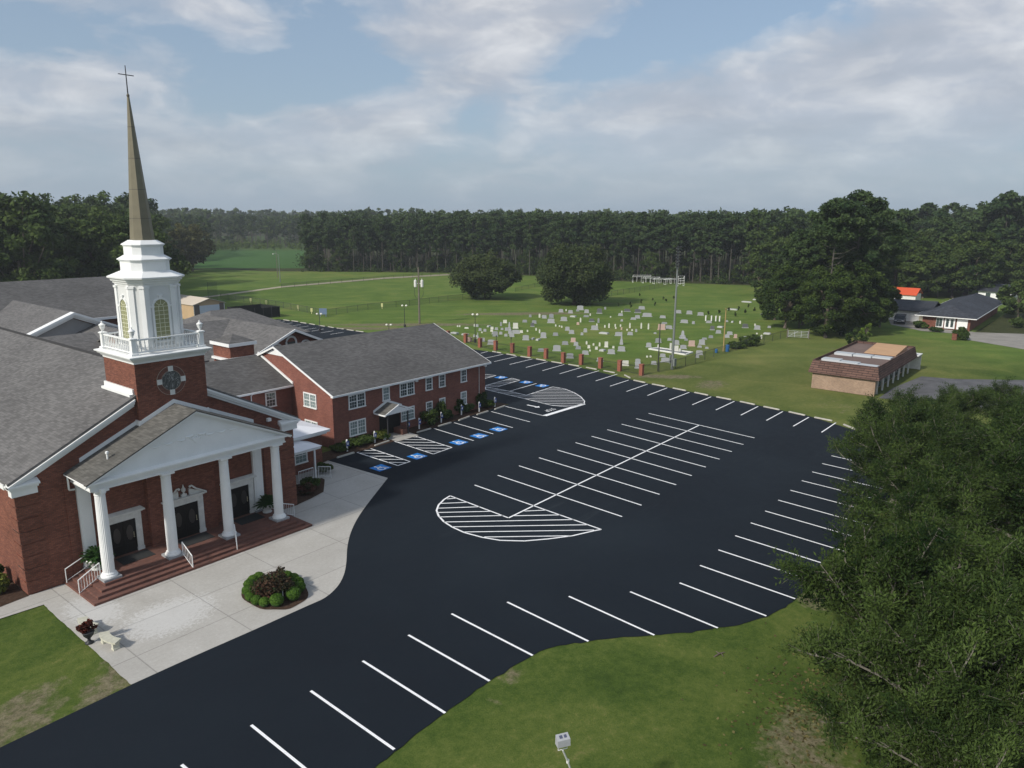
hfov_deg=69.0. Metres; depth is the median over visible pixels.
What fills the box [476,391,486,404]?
shrub
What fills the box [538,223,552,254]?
pine tree
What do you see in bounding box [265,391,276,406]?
window
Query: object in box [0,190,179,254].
broadleaf wood
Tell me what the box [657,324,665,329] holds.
headstone
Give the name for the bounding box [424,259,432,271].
broadleaf tree
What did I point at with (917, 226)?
pine tree
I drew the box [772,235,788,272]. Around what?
broadleaf tree
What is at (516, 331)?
headstone
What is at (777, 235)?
broadleaf tree
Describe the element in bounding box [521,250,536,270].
broadleaf tree
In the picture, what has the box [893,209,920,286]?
pine tree
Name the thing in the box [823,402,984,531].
leafy tree
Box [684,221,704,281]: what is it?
pine tree
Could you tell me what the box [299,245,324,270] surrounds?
broadleaf tree
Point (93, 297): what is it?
fellowship hall
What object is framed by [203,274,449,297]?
dirt track
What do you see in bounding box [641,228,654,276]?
pine tree
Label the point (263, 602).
boxwood
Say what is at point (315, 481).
shrub
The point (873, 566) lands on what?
leafy tree
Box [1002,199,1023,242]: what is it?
pine tree
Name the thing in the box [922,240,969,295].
broadleaf tree
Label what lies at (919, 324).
shrub
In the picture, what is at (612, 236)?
pine tree
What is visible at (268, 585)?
red shrub
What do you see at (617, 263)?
broadleaf tree
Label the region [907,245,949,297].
broadleaf tree
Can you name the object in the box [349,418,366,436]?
window
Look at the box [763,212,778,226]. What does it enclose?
pine tree
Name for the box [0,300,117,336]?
pedimented wing
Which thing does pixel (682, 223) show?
pine tree
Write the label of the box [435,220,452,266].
pine tree
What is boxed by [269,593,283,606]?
boxwood
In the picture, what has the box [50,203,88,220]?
broadleaf tree
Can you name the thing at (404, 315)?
double lamp
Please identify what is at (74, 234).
broadleaf tree
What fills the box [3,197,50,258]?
broadleaf tree
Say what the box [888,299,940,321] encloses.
house garage
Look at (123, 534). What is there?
door
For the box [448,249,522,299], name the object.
oak tree
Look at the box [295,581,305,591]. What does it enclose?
boxwood
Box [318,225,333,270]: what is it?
pine tree
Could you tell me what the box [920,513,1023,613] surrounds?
leafy tree
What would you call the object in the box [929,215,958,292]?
pine tree
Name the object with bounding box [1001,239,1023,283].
broadleaf tree
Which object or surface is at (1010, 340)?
driveway
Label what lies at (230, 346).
brick shaft
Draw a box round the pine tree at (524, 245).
[520,232,534,253]
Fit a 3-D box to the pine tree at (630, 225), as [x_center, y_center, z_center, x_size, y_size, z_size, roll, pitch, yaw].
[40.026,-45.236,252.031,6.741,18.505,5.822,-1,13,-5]
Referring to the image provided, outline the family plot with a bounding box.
[648,347,692,354]
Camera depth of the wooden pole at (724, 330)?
113.17 m
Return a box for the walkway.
[389,432,417,440]
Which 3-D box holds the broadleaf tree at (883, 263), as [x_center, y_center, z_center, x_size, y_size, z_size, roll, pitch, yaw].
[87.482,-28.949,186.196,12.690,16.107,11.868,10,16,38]
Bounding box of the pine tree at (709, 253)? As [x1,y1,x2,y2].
[707,228,719,280]
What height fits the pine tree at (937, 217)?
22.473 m
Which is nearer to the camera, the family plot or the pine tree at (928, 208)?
the family plot
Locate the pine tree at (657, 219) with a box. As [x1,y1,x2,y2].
[648,214,666,269]
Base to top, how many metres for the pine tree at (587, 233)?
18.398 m
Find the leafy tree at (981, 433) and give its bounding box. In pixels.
[916,397,1023,545]
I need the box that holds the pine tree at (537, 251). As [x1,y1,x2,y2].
[532,246,544,256]
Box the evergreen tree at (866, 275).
[822,252,891,336]
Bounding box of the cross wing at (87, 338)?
[39,324,118,353]
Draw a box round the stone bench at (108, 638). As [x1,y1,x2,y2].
[99,631,121,650]
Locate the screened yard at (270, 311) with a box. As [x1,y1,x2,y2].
[227,303,279,317]
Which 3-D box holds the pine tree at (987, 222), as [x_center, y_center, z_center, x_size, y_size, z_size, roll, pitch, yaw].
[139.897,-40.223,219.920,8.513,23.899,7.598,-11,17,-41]
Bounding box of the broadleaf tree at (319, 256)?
[315,255,323,268]
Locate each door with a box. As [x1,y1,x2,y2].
[110,518,137,556]
[174,501,199,538]
[199,304,219,313]
[231,484,249,517]
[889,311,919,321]
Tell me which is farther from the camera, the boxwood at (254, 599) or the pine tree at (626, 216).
the pine tree at (626, 216)
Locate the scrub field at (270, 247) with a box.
[202,236,374,249]
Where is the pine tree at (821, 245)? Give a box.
[797,223,835,322]
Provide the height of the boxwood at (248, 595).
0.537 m
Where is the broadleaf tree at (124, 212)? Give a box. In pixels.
[108,209,162,240]
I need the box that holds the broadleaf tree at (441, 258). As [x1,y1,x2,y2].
[436,255,443,266]
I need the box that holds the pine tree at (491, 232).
[485,223,502,257]
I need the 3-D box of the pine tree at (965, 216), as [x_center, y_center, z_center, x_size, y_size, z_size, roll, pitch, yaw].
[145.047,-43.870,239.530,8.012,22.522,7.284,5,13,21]
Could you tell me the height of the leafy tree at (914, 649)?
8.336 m
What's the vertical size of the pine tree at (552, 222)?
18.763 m
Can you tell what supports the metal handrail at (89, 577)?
on the church building at (141, 435)
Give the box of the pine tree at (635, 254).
[632,237,642,269]
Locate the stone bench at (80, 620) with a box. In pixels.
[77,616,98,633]
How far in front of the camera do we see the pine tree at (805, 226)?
223.68 m
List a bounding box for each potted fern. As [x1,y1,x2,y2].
[80,545,115,570]
[253,494,273,513]
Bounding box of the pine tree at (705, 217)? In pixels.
[703,211,715,267]
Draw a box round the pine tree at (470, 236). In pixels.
[463,217,483,256]
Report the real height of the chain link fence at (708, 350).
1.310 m
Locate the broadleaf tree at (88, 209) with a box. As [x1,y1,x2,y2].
[65,204,102,218]
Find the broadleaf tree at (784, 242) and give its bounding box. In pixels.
[777,235,790,260]
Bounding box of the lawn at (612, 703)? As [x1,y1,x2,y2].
[0,269,1023,767]
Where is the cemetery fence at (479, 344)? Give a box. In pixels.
[446,330,644,375]
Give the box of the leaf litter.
[681,622,876,767]
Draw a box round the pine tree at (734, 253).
[727,238,741,281]
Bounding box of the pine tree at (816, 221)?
[812,217,870,299]
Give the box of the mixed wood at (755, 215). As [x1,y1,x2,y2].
[733,197,998,273]
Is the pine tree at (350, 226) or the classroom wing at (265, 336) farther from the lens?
the pine tree at (350, 226)
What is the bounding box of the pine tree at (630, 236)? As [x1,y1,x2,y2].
[616,226,632,266]
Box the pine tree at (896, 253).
[863,208,918,278]
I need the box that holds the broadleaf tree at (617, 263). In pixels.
[609,250,631,278]
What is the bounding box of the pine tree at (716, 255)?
[709,219,721,277]
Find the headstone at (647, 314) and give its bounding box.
[642,313,651,316]
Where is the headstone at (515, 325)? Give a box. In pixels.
[513,323,517,328]
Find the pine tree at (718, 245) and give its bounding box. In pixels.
[707,214,728,283]
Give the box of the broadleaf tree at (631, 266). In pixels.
[624,261,636,277]
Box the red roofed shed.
[894,287,922,299]
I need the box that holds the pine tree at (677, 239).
[670,227,687,277]
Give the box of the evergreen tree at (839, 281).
[792,265,864,337]
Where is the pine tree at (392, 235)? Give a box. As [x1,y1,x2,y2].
[386,228,398,271]
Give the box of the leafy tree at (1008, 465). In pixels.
[941,418,1023,542]
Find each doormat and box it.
[115,549,155,564]
[178,532,214,546]
[233,513,264,524]
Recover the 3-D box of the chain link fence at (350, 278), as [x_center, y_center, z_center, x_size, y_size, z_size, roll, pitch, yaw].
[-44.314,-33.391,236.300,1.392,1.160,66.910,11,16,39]
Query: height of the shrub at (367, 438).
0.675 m
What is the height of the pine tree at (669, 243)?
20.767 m
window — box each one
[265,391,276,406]
[274,336,308,345]
[294,452,308,465]
[303,392,316,409]
[305,419,317,424]
[348,392,365,409]
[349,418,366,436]
[382,386,390,401]
[399,381,414,397]
[401,405,414,421]
[425,377,432,390]
[426,401,432,411]
[439,374,445,387]
[460,369,466,382]
[460,391,466,404]
[935,317,967,328]
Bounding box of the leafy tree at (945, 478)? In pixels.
[839,449,1013,552]
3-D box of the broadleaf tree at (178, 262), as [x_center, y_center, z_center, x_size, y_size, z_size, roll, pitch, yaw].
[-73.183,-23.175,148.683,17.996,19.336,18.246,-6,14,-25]
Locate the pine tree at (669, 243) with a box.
[663,216,680,280]
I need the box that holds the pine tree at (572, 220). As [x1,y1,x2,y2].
[562,214,581,243]
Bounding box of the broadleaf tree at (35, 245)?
[0,227,39,276]
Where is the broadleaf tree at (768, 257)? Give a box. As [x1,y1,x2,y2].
[743,240,787,292]
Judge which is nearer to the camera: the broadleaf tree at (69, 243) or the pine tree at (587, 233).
the broadleaf tree at (69, 243)
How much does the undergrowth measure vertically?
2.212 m
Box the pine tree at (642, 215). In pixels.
[631,211,653,260]
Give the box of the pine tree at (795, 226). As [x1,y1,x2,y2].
[780,213,805,235]
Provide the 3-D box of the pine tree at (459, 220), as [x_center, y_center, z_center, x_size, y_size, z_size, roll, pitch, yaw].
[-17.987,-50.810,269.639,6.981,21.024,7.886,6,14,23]
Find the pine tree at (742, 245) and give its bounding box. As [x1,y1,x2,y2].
[738,232,746,276]
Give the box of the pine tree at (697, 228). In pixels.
[691,221,710,281]
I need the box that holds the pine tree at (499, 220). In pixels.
[491,217,509,259]
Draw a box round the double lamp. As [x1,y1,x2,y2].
[401,305,406,326]
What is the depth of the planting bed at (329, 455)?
64.52 m
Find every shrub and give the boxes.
[0,564,4,572]
[0,572,9,593]
[249,571,295,597]
[271,565,289,578]
[298,482,316,494]
[299,476,320,485]
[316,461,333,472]
[329,442,351,451]
[342,436,364,445]
[357,433,375,442]
[372,428,390,438]
[420,409,439,425]
[432,401,449,418]
[443,409,453,418]
[454,399,464,413]
[464,403,475,411]
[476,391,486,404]
[481,399,494,406]
[727,341,745,348]
[738,334,761,345]
[913,320,929,327]
[929,326,943,331]
[951,326,969,339]
[1008,317,1023,327]
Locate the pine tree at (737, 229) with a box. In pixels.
[723,217,746,280]
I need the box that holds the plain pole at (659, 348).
[657,322,660,370]
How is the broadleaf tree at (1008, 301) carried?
on the ground at (1001, 324)
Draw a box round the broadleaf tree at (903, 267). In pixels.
[883,235,924,287]
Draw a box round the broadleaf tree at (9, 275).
[0,243,42,280]
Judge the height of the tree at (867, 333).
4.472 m
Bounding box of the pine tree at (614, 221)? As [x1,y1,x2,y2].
[608,218,623,264]
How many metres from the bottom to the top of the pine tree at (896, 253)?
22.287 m
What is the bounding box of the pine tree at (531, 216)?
[527,214,541,258]
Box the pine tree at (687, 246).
[686,233,695,280]
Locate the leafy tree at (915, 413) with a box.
[836,391,967,495]
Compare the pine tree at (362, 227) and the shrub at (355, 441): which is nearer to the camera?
the shrub at (355, 441)
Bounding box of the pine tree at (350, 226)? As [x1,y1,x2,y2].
[342,215,351,265]
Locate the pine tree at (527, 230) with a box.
[522,218,539,274]
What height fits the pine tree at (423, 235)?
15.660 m
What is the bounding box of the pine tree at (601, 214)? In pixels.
[590,211,612,242]
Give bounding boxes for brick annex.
[257,323,490,447]
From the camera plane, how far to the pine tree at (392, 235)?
273.00 m
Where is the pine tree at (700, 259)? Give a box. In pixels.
[696,229,705,280]
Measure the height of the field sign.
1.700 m
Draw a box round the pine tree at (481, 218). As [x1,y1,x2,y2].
[473,215,490,243]
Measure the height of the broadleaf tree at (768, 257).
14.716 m
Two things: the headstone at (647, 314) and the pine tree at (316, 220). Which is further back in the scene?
the pine tree at (316, 220)
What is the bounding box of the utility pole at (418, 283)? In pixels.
[414,267,422,323]
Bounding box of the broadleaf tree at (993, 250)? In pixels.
[941,230,1006,294]
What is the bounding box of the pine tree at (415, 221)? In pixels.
[408,218,421,266]
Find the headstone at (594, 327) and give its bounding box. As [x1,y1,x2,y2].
[591,325,598,329]
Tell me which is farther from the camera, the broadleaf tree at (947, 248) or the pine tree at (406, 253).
the pine tree at (406, 253)
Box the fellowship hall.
[0,276,117,324]
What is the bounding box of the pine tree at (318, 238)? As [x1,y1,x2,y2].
[308,223,323,270]
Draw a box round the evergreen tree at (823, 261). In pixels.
[779,255,838,324]
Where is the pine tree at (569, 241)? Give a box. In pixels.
[562,221,577,250]
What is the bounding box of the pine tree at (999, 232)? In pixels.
[979,223,1009,241]
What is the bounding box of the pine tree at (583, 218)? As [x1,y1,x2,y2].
[576,215,588,245]
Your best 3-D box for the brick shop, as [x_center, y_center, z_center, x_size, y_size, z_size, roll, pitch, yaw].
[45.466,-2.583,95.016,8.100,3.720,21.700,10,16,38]
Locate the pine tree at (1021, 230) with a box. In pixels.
[1019,227,1023,234]
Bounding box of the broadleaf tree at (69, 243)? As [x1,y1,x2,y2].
[0,210,78,276]
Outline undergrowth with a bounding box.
[853,421,1021,767]
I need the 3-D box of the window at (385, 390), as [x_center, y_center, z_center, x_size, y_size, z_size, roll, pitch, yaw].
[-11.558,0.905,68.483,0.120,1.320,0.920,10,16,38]
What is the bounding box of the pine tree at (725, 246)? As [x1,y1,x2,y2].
[718,231,730,276]
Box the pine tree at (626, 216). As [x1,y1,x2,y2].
[619,214,631,222]
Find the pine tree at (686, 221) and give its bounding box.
[681,213,697,275]
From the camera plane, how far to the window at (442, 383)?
74.03 m
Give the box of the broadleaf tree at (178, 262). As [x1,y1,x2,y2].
[96,218,193,276]
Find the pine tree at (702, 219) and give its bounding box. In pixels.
[697,218,707,274]
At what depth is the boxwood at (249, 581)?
40.29 m
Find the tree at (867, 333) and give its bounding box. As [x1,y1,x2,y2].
[858,323,871,337]
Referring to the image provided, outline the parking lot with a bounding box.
[0,319,891,767]
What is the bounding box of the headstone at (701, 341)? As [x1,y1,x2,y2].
[698,339,704,344]
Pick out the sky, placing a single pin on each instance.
(675, 106)
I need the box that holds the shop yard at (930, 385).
[880,376,1023,407]
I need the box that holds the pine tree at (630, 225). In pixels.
[626,223,637,252]
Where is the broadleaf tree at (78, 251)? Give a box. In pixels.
[53,217,117,277]
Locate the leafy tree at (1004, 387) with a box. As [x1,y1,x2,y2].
[980,376,1023,425]
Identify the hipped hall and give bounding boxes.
[183,308,310,332]
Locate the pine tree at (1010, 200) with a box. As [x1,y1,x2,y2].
[978,190,1023,241]
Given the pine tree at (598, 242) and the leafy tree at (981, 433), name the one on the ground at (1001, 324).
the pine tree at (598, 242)
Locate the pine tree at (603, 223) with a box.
[594,217,611,255]
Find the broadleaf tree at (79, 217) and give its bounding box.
[65,213,103,222]
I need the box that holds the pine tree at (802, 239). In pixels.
[780,228,827,327]
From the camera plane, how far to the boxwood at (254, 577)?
40.77 m
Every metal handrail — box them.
[65,556,86,582]
[78,563,100,594]
[182,542,192,566]
[234,524,237,549]
[283,503,294,515]
[298,467,313,482]
[318,466,330,477]
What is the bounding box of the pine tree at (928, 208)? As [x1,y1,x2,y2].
[911,202,941,231]
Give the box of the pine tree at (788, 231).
[777,213,793,236]
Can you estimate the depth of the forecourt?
39.49 m
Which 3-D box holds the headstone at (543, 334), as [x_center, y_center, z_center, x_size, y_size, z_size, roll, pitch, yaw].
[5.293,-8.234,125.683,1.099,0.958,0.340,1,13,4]
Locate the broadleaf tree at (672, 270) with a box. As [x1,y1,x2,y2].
[668,263,681,277]
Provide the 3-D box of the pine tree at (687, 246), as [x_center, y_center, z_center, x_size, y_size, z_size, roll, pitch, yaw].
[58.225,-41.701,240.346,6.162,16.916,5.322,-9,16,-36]
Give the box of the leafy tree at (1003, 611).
[912,525,1023,767]
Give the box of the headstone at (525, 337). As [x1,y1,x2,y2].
[522,335,528,339]
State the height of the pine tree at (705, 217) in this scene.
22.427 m
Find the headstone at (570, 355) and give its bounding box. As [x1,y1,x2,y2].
[566,353,573,358]
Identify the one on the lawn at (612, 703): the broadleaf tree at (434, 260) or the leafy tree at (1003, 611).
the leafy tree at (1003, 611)
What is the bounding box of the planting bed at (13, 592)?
[0,580,28,606]
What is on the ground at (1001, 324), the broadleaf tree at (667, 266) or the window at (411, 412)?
the broadleaf tree at (667, 266)
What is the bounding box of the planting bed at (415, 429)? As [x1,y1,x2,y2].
[409,402,505,433]
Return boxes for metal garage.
[180,294,225,318]
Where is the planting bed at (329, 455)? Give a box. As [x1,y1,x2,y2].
[322,438,393,461]
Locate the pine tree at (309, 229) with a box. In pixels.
[299,224,312,248]
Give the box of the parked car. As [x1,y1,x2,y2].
[894,313,906,323]
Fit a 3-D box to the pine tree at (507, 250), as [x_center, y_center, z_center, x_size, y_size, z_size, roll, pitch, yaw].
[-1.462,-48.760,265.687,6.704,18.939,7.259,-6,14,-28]
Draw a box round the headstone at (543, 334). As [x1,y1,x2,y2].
[540,332,546,337]
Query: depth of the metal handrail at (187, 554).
42.84 m
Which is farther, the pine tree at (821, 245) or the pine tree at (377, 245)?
the pine tree at (377, 245)
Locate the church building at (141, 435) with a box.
[0,66,311,605]
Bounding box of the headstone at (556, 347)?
[552,345,560,350]
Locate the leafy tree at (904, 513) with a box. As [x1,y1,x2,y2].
[810,482,1005,620]
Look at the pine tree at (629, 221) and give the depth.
255.50 m
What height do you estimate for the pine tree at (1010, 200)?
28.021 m
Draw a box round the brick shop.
[808,341,922,395]
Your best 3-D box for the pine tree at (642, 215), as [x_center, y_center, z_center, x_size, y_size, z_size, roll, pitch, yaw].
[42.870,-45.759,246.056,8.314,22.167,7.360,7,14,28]
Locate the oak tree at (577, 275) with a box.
[535,241,619,305]
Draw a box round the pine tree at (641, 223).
[630,213,649,278]
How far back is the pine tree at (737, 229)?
228.92 m
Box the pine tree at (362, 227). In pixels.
[355,222,372,269]
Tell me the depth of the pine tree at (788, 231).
222.14 m
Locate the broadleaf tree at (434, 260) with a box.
[431,255,440,269]
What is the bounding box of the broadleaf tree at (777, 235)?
[759,232,785,256]
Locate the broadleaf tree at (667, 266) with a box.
[660,262,669,275]
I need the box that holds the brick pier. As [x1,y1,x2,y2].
[952,333,956,339]
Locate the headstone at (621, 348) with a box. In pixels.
[617,346,625,351]
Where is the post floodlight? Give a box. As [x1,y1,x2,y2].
[555,732,570,767]
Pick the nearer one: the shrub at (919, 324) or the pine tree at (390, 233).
the shrub at (919, 324)
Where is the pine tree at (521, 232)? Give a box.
[513,222,527,254]
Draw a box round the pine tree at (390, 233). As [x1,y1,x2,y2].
[379,223,395,270]
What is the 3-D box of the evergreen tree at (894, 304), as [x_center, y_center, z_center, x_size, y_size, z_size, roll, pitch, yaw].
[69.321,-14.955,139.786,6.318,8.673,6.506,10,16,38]
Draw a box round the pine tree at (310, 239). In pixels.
[300,226,314,267]
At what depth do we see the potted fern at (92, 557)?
41.05 m
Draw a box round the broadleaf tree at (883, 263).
[857,240,888,267]
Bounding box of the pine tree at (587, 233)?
[578,224,592,256]
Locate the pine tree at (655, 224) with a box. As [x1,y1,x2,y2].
[654,214,666,268]
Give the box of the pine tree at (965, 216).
[956,212,973,232]
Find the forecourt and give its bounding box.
[0,461,386,683]
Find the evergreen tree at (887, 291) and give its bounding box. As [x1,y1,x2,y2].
[854,270,896,332]
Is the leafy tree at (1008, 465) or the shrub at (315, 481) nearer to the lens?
the leafy tree at (1008, 465)
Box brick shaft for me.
[210,334,256,360]
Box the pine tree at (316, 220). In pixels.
[312,219,320,247]
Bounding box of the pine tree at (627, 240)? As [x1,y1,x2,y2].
[617,227,631,278]
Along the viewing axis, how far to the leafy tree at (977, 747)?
22.14 m
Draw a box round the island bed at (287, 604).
[241,588,307,608]
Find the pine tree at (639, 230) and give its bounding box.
[632,225,648,279]
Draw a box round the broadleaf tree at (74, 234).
[68,217,114,277]
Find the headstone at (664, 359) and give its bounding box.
[660,358,668,361]
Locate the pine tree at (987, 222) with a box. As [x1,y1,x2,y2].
[973,218,992,229]
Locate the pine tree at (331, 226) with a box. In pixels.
[323,223,334,266]
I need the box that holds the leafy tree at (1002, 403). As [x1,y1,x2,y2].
[971,385,1023,439]
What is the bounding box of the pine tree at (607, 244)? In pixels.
[601,217,616,260]
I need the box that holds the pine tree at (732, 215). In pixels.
[722,213,742,278]
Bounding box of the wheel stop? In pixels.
[337,452,354,457]
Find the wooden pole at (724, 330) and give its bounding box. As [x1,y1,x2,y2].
[723,308,726,350]
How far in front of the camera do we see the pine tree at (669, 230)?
240.93 m
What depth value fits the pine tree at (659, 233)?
236.51 m
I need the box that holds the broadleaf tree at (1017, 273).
[987,238,1023,283]
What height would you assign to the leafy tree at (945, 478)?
7.919 m
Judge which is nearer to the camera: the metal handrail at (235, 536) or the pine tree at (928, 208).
the metal handrail at (235, 536)
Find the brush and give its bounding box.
[292,246,762,283]
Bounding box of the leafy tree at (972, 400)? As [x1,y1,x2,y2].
[933,381,996,436]
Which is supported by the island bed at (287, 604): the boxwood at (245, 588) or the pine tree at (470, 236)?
the boxwood at (245, 588)
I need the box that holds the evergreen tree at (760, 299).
[754,278,784,319]
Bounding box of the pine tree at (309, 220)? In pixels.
[296,214,313,242]
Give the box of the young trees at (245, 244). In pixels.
[211,237,330,250]
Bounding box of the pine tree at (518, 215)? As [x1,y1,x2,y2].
[507,212,523,259]
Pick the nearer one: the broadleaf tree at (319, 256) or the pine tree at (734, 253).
the pine tree at (734, 253)
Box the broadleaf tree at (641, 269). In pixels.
[638,260,649,275]
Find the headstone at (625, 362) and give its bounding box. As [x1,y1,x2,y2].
[622,360,628,365]
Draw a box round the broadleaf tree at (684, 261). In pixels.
[672,255,692,274]
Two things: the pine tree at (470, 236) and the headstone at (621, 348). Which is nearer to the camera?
the headstone at (621, 348)
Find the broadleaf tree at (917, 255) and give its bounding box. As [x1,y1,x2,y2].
[888,236,940,289]
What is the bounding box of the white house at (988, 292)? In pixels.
[976,284,1017,299]
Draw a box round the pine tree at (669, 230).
[663,221,679,264]
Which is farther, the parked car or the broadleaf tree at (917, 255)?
the broadleaf tree at (917, 255)
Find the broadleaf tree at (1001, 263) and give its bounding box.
[945,240,1010,294]
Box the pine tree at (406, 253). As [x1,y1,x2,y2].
[402,231,412,270]
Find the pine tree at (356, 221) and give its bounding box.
[348,216,364,266]
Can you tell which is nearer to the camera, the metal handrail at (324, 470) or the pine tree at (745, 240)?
the metal handrail at (324, 470)
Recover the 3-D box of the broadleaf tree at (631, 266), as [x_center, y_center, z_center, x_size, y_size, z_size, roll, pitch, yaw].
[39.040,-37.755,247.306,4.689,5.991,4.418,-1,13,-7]
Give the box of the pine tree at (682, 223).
[670,221,687,258]
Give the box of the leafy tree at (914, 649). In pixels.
[769,568,1023,767]
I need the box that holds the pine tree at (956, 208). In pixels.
[937,202,967,223]
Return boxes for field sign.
[319,308,326,316]
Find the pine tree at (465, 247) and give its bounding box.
[461,221,471,250]
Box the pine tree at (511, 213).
[504,211,513,248]
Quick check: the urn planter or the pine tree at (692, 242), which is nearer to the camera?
the urn planter
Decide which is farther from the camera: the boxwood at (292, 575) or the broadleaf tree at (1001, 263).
the broadleaf tree at (1001, 263)
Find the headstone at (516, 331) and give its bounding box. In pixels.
[512,330,519,333]
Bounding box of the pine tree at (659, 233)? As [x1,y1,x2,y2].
[650,226,669,277]
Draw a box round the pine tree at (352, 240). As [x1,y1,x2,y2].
[345,226,361,265]
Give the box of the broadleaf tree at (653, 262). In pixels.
[641,251,664,277]
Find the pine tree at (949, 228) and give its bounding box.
[930,221,960,296]
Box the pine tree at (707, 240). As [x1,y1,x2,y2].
[700,212,720,279]
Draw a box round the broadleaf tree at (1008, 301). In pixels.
[995,279,1023,317]
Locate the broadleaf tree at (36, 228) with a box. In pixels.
[0,190,77,281]
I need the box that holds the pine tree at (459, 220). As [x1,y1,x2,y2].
[452,214,472,258]
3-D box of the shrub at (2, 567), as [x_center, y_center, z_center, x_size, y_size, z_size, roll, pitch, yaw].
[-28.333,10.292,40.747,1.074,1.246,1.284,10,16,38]
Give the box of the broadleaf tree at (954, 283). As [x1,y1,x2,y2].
[928,234,987,297]
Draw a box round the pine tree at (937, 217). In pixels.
[921,211,952,231]
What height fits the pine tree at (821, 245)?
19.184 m
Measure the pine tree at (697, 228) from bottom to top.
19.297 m
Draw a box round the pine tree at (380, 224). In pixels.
[373,215,391,271]
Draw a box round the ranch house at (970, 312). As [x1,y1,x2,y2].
[915,293,1001,330]
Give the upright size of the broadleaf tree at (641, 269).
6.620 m
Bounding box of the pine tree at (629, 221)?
[625,217,633,257]
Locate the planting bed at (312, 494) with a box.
[296,478,324,504]
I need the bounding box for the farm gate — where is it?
[787,329,809,338]
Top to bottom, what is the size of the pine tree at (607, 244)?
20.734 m
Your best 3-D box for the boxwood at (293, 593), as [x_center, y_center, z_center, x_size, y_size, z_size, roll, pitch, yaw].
[-11.530,11.032,39.311,0.842,0.711,0.833,-12,17,-43]
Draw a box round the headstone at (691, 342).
[688,340,694,345]
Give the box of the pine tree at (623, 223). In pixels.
[617,220,629,276]
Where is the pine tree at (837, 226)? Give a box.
[808,197,868,336]
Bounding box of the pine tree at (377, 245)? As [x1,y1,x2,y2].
[370,222,383,268]
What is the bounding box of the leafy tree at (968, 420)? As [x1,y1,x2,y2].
[885,383,982,436]
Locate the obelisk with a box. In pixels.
[679,331,685,338]
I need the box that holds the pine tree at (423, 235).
[417,229,432,271]
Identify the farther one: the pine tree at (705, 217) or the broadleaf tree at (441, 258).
the broadleaf tree at (441, 258)
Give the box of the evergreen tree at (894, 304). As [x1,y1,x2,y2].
[877,289,902,326]
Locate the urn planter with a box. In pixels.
[76,619,97,644]
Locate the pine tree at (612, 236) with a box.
[604,225,623,269]
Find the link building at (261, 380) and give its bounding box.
[205,352,293,414]
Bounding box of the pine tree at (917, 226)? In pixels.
[912,219,931,231]
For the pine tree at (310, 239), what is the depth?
275.85 m
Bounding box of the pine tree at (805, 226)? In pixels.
[798,222,810,229]
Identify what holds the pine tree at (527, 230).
on the ground at (1001, 324)
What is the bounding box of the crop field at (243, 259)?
[194,250,305,267]
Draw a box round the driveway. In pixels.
[889,320,1023,348]
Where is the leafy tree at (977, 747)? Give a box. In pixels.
[818,670,1023,767]
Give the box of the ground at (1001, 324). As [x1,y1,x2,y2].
[173,230,1023,333]
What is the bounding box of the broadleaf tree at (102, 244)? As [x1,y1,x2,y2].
[87,219,128,276]
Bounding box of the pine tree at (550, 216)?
[546,214,556,221]
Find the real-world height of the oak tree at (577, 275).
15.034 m
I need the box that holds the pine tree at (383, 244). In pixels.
[376,237,391,270]
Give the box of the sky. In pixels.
[0,0,1023,221]
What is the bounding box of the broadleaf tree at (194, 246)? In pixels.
[166,223,216,270]
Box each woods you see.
[156,206,955,237]
[163,214,314,248]
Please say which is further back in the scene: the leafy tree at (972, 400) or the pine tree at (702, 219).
the pine tree at (702, 219)
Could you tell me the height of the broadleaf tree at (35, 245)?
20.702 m
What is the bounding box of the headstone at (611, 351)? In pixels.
[607,349,614,353]
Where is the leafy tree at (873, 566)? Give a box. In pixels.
[767,491,1017,712]
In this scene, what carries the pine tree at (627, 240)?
on the ground at (1001, 324)
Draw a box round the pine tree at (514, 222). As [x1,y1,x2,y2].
[503,215,521,272]
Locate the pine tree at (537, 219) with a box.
[531,214,548,247]
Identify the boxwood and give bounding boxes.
[241,584,253,594]
[243,578,253,585]
[244,590,256,601]
[247,575,257,581]
[250,595,260,605]
[254,572,264,578]
[258,597,269,606]
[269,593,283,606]
[285,586,300,600]
[288,573,298,581]
[293,576,303,582]
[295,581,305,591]
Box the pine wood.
[299,207,815,274]
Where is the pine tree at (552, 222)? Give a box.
[548,221,558,248]
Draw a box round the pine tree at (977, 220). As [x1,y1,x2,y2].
[969,201,1009,234]
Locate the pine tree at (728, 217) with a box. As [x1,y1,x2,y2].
[722,215,739,275]
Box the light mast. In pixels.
[669,246,681,369]
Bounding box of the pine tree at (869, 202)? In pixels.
[822,189,906,331]
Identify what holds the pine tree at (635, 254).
on the ground at (1001, 324)
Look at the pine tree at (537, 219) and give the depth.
258.75 m
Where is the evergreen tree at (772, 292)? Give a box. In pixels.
[759,262,816,328]
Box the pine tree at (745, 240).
[738,218,759,283]
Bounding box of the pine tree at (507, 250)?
[500,220,517,259]
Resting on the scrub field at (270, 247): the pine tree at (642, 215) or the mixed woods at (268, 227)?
the mixed woods at (268, 227)
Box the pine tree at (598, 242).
[588,213,601,246]
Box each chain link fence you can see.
[220,293,318,308]
[281,272,439,287]
[327,294,462,313]
[644,330,785,370]
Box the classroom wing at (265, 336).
[97,315,320,361]
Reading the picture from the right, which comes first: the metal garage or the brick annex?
the brick annex
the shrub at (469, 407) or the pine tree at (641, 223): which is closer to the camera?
the shrub at (469, 407)
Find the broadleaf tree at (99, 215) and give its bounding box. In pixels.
[87,208,128,223]

